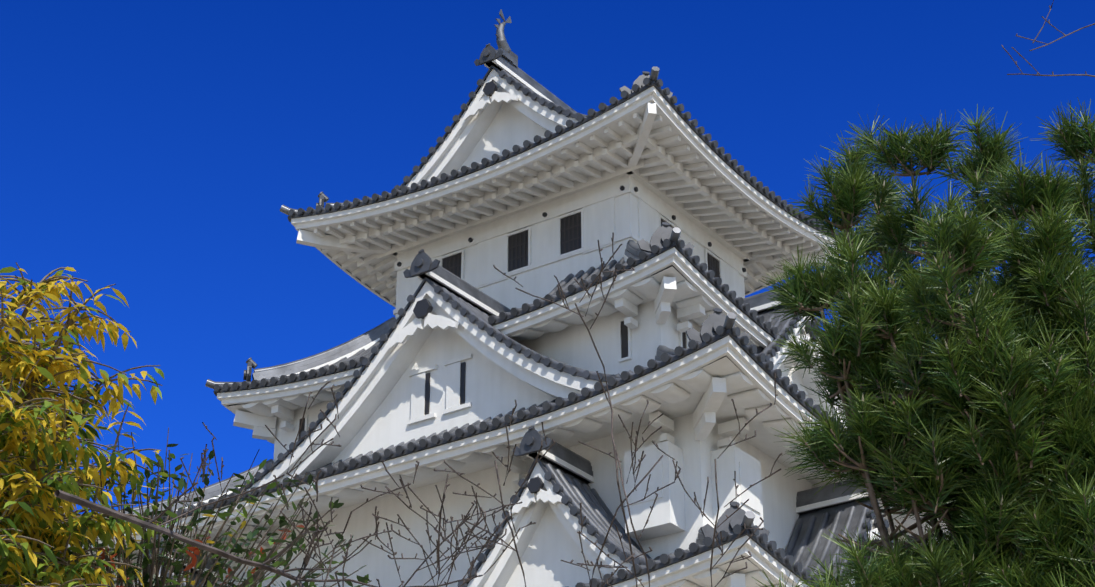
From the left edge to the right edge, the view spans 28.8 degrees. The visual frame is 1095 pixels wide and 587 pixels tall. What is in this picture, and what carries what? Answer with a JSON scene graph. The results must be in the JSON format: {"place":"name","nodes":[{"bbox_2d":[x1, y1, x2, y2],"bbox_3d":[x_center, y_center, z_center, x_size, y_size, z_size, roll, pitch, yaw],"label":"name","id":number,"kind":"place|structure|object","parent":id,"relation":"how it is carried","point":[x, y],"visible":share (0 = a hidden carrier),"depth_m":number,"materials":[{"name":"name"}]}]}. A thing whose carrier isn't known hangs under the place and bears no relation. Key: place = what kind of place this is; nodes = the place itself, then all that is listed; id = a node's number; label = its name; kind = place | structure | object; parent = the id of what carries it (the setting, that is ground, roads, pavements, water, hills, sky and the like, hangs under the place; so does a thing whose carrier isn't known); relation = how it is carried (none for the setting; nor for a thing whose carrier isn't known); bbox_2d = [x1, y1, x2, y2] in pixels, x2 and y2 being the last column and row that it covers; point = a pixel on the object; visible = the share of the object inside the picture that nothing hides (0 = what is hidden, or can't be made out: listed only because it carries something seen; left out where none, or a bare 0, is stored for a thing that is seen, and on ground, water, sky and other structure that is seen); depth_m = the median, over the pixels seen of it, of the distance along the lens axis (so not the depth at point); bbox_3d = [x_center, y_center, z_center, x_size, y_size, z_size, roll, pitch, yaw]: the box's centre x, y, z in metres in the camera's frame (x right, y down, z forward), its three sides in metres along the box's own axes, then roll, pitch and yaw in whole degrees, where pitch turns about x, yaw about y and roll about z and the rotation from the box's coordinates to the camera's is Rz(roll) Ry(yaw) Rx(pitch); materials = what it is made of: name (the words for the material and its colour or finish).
{"place":"outdoors","nodes":[
{"label":"outdoors","id":0,"kind":"place"},
{"bbox_2d":[0,262,171,586],"bbox_3d":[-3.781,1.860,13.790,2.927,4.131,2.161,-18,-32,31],"label":"tree","id":1,"kind":"object","parent":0,"point":[64,451],"depth_m":13.76,"materials":[{"name":"yellow plant"}]},
{"bbox_2d":[39,427,371,586],"bbox_3d":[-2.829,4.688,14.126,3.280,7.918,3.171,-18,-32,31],"label":"bush","id":2,"kind":"object","parent":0,"point":[238,548],"depth_m":14.93,"materials":[{"name":"plant"}]},
{"bbox_2d":[62,43,893,586],"bbox_3d":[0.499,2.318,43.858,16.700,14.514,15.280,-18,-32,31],"label":"castle roof tile caps","id":3,"kind":"object","parent":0,"point":[532,439],"visible":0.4,"depth_m":38.22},
{"bbox_2d":[80,9,877,586],"bbox_3d":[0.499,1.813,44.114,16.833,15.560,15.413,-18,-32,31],"label":"castle roof tiles","id":4,"kind":"object","parent":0,"point":[812,527],"visible":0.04,"depth_m":38.22,"materials":[{"name":"grey tile"}]},
{"bbox_2d":[68,59,948,586],"bbox_3d":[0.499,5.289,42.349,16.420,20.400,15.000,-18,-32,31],"label":"castle","id":5,"kind":"structure","parent":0,"point":[662,155],"depth_m":39.28,"materials":[{"name":"white paint"}]},
{"bbox_2d":[299,212,719,438],"bbox_3d":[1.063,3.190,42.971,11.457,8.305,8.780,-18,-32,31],"label":"windows","id":6,"kind":"structure","parent":5,"relation":"in","point":[462,387],"depth_m":42.73,"materials":[{"name":"black wood"}]},
{"bbox_2d":[0,0,1094,513],"label":"sky","id":7,"kind":"structure","parent":0,"point":[154,150],"materials":[{"name":"blue"}]},
{"bbox_2d":[54,0,1094,586],"bbox_3d":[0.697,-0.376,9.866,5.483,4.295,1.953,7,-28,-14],"label":"bare branches","id":8,"kind":"object","parent":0,"point":[66,496],"visible":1,"depth_m":8.92,"materials":[{"name":"brown plant"}]},
{"bbox_2d":[397,81,884,532],"bbox_3d":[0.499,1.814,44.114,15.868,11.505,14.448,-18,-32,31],"label":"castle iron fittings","id":9,"kind":"object","parent":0,"point":[423,308],"visible":0.44,"depth_m":40.32,"materials":[{"name":"black metal"}]},
{"bbox_2d":[752,97,1094,586],"bbox_3d":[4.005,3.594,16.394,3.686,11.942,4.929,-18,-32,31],"label":"pine tree","id":10,"kind":"object","parent":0,"point":[935,367],"depth_m":16.42,"materials":[{"name":"green plant"}]}
]}

